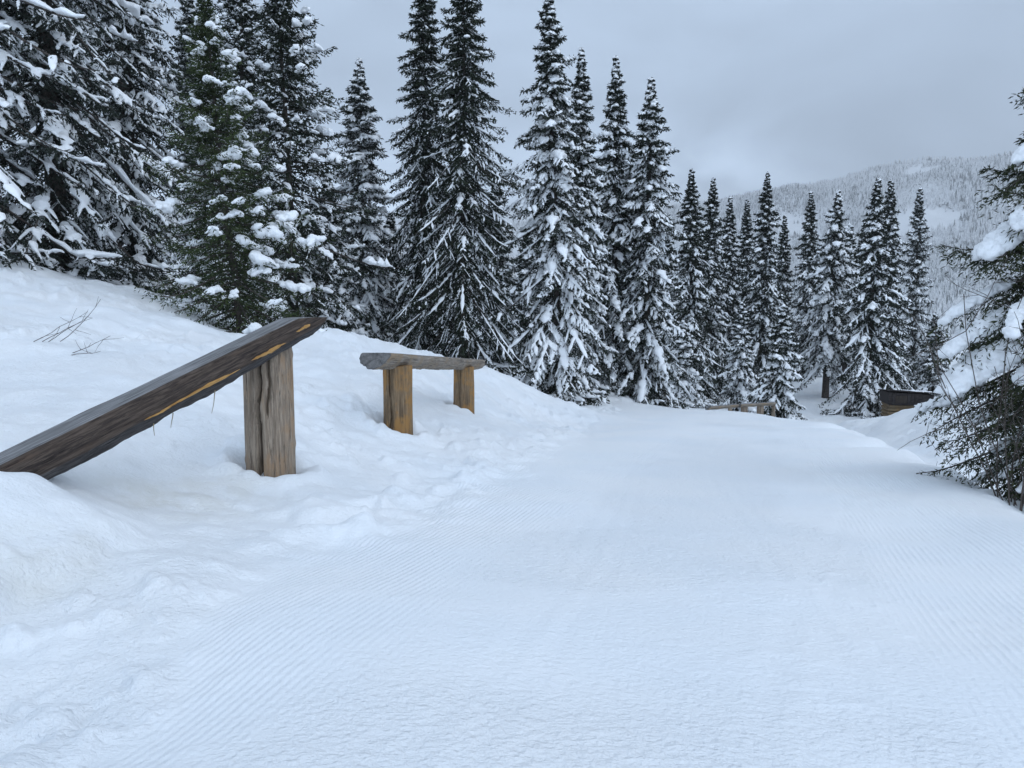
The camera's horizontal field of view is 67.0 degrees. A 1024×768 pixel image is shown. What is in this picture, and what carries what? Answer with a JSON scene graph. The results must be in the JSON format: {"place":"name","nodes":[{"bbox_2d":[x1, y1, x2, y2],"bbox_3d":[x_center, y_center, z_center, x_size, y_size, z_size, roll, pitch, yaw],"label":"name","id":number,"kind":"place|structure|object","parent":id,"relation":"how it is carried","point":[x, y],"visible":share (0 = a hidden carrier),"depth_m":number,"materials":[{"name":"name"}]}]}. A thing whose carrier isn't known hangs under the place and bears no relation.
{"place":"outdoors","nodes":[
{"label":"outdoors","id":0,"kind":"place"},
{"bbox_2d":[0,259,1023,767],"bbox_3d":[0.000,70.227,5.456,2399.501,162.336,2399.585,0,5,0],"label":"snow ground","id":1,"kind":"structure","parent":0,"point":[510,571],"depth_m":4.64,"materials":[{"name":"white snow"}]},
{"bbox_2d":[0,0,132,279],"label":"spruce tree","id":2,"kind":"object","parent":1,"relation":"on","point":[7,178],"visible":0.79,"depth_m":20.56,"materials":[{"name":"green plant"}]},
{"bbox_2d":[33,299,100,341],"bbox_3d":[-6.371,-0.930,11.098,1.059,0.656,0.400,0,5,0],"label":"dead twig","id":3,"kind":"object","parent":1,"relation":"on","point":[68,327],"visible":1,"depth_m":11.11,"materials":[{"name":"wood"}]},
{"bbox_2d":[73,338,118,354],"bbox_3d":[-5.872,-0.530,10.784,0.765,0.275,0.477,-1,5,-14],"label":"dead twig","id":4,"kind":"object","parent":1,"relation":"on","point":[89,346],"visible":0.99,"depth_m":10.91,"materials":[{"name":"wood"}]},
{"bbox_2d":[0,0,200,291],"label":"spruce tree","id":5,"kind":"object","parent":1,"relation":"on","point":[76,48],"visible":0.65,"depth_m":22.23,"materials":[{"name":"green plant"}]},
{"bbox_2d":[60,0,225,302],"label":"spruce tree","id":6,"kind":"object","parent":1,"relation":"on","point":[149,69],"visible":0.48,"depth_m":25.99,"materials":[{"name":"green plant"}]},
{"bbox_2d":[0,317,326,479],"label":"log barrier","id":7,"kind":"object","parent":1,"relation":"on","point":[260,360],"visible":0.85,"depth_m":6.66,"materials":[{"name":"brown wood"}]},
{"bbox_2d":[145,0,242,310],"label":"spruce tree","id":8,"kind":"object","parent":1,"relation":"on","point":[182,25],"visible":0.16,"depth_m":35.43,"materials":[{"name":"green plant"}]},
{"bbox_2d":[132,0,336,333],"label":"spruce tree","id":9,"kind":"object","parent":1,"relation":"on","point":[207,24],"visible":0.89,"depth_m":19.29,"materials":[{"name":"green plant"}]},
{"bbox_2d":[178,0,301,322],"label":"spruce tree","id":10,"kind":"object","parent":1,"relation":"on","point":[245,19],"visible":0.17,"depth_m":33.54,"materials":[{"name":"green plant"}]},
{"bbox_2d":[195,0,407,330],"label":"spruce tree","id":11,"kind":"object","parent":1,"relation":"on","point":[271,11],"visible":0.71,"depth_m":28.00,"materials":[{"name":"green plant"}]},
{"bbox_2d":[296,177,375,337],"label":"spruce tree","id":12,"kind":"object","parent":1,"relation":"on","point":[356,328],"visible":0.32,"depth_m":35.25,"materials":[{"name":"green plant"}]},
{"bbox_2d":[325,58,415,345],"bbox_3d":[-8.225,-9.415,41.339,6.790,15.496,6.818,-2,6,-20],"label":"spruce tree","id":13,"kind":"object","parent":1,"relation":"on","point":[363,138],"visible":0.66,"depth_m":40.67,"materials":[{"name":"green plant"}]},
{"bbox_2d":[369,213,411,346],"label":"spruce tree","id":14,"kind":"object","parent":1,"relation":"on","point":[390,224],"visible":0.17,"depth_m":43.21,"materials":[{"name":"green plant"}]},
{"bbox_2d":[359,353,484,434],"bbox_3d":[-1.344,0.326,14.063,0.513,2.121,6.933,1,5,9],"label":"log barrier","id":15,"kind":"object","parent":1,"relation":"on","point":[396,368],"visible":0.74,"depth_m":11.45,"materials":[{"name":"brown wood"}]},
{"bbox_2d":[373,0,485,355],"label":"spruce tree","id":16,"kind":"object","parent":1,"relation":"on","point":[424,52],"visible":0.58,"depth_m":36.76,"materials":[{"name":"green plant"}]},
{"bbox_2d":[383,0,539,377],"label":"spruce tree","id":17,"kind":"object","parent":1,"relation":"on","point":[459,234],"visible":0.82,"depth_m":33.90,"materials":[{"name":"green plant"}]},
{"bbox_2d":[466,181,519,363],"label":"spruce tree","id":18,"kind":"object","parent":1,"relation":"on","point":[499,200],"visible":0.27,"depth_m":58.96,"materials":[{"name":"green plant"}]},
{"bbox_2d":[499,233,547,377],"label":"spruce tree","id":19,"kind":"object","parent":1,"relation":"on","point":[523,268],"visible":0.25,"depth_m":57.18,"materials":[{"name":"green plant"}]},
{"bbox_2d":[488,0,622,405],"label":"spruce tree","id":20,"kind":"object","parent":1,"relation":"on","point":[558,326],"visible":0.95,"depth_m":33.87,"materials":[{"name":"green plant"}]},
{"bbox_2d":[560,47,621,394],"bbox_3d":[3.627,-7.934,39.500,4.480,17.922,4.118,5,7,44],"label":"spruce tree","id":21,"kind":"object","parent":1,"relation":"on","point":[581,95],"visible":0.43,"depth_m":38.84,"materials":[{"name":"green plant"}]},
{"bbox_2d":[586,210,619,381],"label":"spruce tree","id":22,"kind":"object","parent":1,"relation":"on","point":[594,348],"visible":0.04,"depth_m":65.03,"materials":[{"name":"green plant"}]},
{"bbox_2d":[585,56,657,397],"bbox_3d":[5.399,-7.933,41.397,5.098,18.667,4.671,-2,6,-21],"label":"spruce tree","id":23,"kind":"object","parent":1,"relation":"on","point":[613,133],"visible":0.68,"depth_m":40.79,"materials":[{"name":"green plant"}]},
{"bbox_2d":[606,77,695,408],"bbox_3d":[7.326,-7.079,40.479,5.060,17.493,5.406,0,5,0],"label":"spruce tree","id":24,"kind":"object","parent":1,"relation":"on","point":[649,170],"visible":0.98,"depth_m":40.10,"materials":[{"name":"green plant"}]},
{"bbox_2d":[636,239,680,392],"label":"spruce tree","id":25,"kind":"object","parent":1,"relation":"on","point":[668,244],"visible":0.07,"depth_m":71.03,"materials":[{"name":"green plant"}]},
{"bbox_2d":[657,320,716,407],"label":"spruce tree","id":26,"kind":"object","parent":1,"relation":"on","point":[683,354],"visible":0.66,"depth_m":45.65,"materials":[{"name":"green plant"}]},
{"bbox_2d":[655,168,728,404],"bbox_3d":[12.843,-6.788,56.856,6.382,17.702,6.452,0,5,0],"label":"spruce tree","id":27,"kind":"object","parent":1,"relation":"on","point":[689,284],"visible":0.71,"depth_m":56.10,"materials":[{"name":"green plant"}]},
{"bbox_2d":[695,177,736,401],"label":"spruce tree","id":28,"kind":"object","parent":1,"relation":"on","point":[714,280],"visible":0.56,"depth_m":59.98,"materials":[{"name":"green plant"}]},
{"bbox_2d":[714,196,747,397],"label":"spruce tree","id":29,"kind":"object","parent":1,"relation":"on","point":[732,259],"visible":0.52,"depth_m":66.95,"materials":[{"name":"green plant"}]},
{"bbox_2d":[716,300,762,412],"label":"spruce tree","id":30,"kind":"object","parent":1,"relation":"on","point":[737,380],"visible":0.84,"depth_m":46.79,"materials":[{"name":"green plant"}]},
{"bbox_2d":[705,402,775,416],"bbox_3d":[10.949,1.611,36.897,3.687,1.441,0.495,-1,5,-13],"label":"log barrier","id":31,"kind":"object","parent":1,"relation":"on","point":[745,406],"visible":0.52,"depth_m":36.83,"materials":[{"name":"brown wood"}]},
{"bbox_2d":[729,198,755,371],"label":"spruce tree","id":32,"kind":"object","parent":1,"relation":"on","point":[746,245],"visible":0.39,"depth_m":72.81,"materials":[{"name":"green plant"}]},
{"bbox_2d":[733,172,797,402],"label":"spruce tree","id":33,"kind":"object","parent":1,"relation":"on","point":[761,300],"visible":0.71,"depth_m":61.03,"materials":[{"name":"green plant"}]},
{"bbox_2d":[745,304,807,419],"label":"spruce tree","id":34,"kind":"object","parent":1,"relation":"on","point":[778,368],"visible":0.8,"depth_m":37.80,"materials":[{"name":"green plant"}]},
{"bbox_2d":[773,215,797,382],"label":"spruce tree","id":35,"kind":"object","parent":1,"relation":"on","point":[783,271],"visible":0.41,"depth_m":78.83,"materials":[{"name":"green plant"}]},
{"bbox_2d":[785,191,822,381],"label":"spruce tree","id":36,"kind":"object","parent":1,"relation":"on","point":[807,246],"visible":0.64,"depth_m":74.91,"materials":[{"name":"green plant"}]},
{"bbox_2d":[789,189,860,398],"bbox_3d":[26.136,-7.134,63.818,5.942,17.586,5.776,-3,6,-29],"label":"spruce tree","id":37,"kind":"object","parent":1,"relation":"on","point":[828,298],"visible":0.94,"depth_m":63.09,"materials":[{"name":"green plant"}]},
{"bbox_2d":[830,223,862,387],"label":"spruce tree","id":38,"kind":"object","parent":1,"relation":"on","point":[850,243],"visible":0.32,"depth_m":67.00,"materials":[{"name":"green plant"}]},
{"bbox_2d":[847,221,869,371],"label":"spruce tree","id":39,"kind":"object","parent":1,"relation":"on","point":[861,240],"visible":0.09,"depth_m":88.85,"materials":[{"name":"green plant"}]},
{"bbox_2d":[819,177,917,418],"bbox_3d":[24.964,-5.688,53.900,7.266,17.080,6.473,0,5,0],"label":"spruce tree","id":40,"kind":"object","parent":1,"relation":"on","point":[864,366],"visible":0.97,"depth_m":53.21,"materials":[{"name":"green plant"}]},
{"bbox_2d":[848,179,916,404],"bbox_3d":[28.712,-6.548,59.047,5.610,17.812,5.233,-5,7,-43],"label":"spruce tree","id":41,"kind":"object","parent":1,"relation":"on","point":[892,233],"visible":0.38,"depth_m":57.99,"materials":[{"name":"green plant"}]},
{"bbox_2d":[878,389,937,415],"bbox_3d":[25.638,1.392,50.275,2.905,2.204,2.795,1,5,12],"label":"wooden hut","id":42,"kind":"object","parent":1,"relation":"on","point":[893,401],"visible":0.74,"depth_m":49.35,"materials":[{"name":"brown wood"}]},
{"bbox_2d":[894,187,941,389],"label":"spruce tree","id":43,"kind":"object","parent":1,"relation":"on","point":[917,285],"visible":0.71,"depth_m":64.11,"materials":[{"name":"green plant"}]},
{"bbox_2d":[911,312,952,396],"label":"spruce tree","id":44,"kind":"object","parent":1,"relation":"on","point":[931,375],"visible":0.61,"depth_m":61.80,"materials":[{"name":"green plant"}]},
{"bbox_2d":[893,256,1023,510],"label":"bare shrub","id":45,"kind":"object","parent":1,"relation":"on","point":[997,454],"visible":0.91,"depth_m":8.90,"materials":[{"name":"brown plant"}]},
{"bbox_2d":[911,88,1023,500],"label":"spruce tree","id":46,"kind":"object","parent":1,"relation":"on","point":[1003,239],"visible":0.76,"depth_m":9.42,"materials":[{"name":"green plant"}]},
{"bbox_2d":[979,340,1023,510],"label":"bare shrub","id":47,"kind":"object","parent":1,"relation":"on","point":[1021,468],"visible":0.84,"depth_m":8.76,"materials":[{"name":"brown plant"}]},
{"bbox_2d":[0,0,1023,214],"label":"sky","id":48,"kind":"structure","parent":0,"point":[800,91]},
{"bbox_2d":[7,158,1023,382],"bbox_3d":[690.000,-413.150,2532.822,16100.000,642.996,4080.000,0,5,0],"label":"mountain","id":49,"kind":"structure","parent":0,"point":[935,216],"depth_m":1987.30,"materials":[{"name":"white snow"}]},
{"bbox_2d":[473,149,1023,380],"bbox_3d":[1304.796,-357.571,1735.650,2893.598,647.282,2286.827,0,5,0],"label":"mountain forest","id":50,"kind":"object","parent":49,"relation":"on","point":[825,191],"visible":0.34,"depth_m":1957.58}
]}

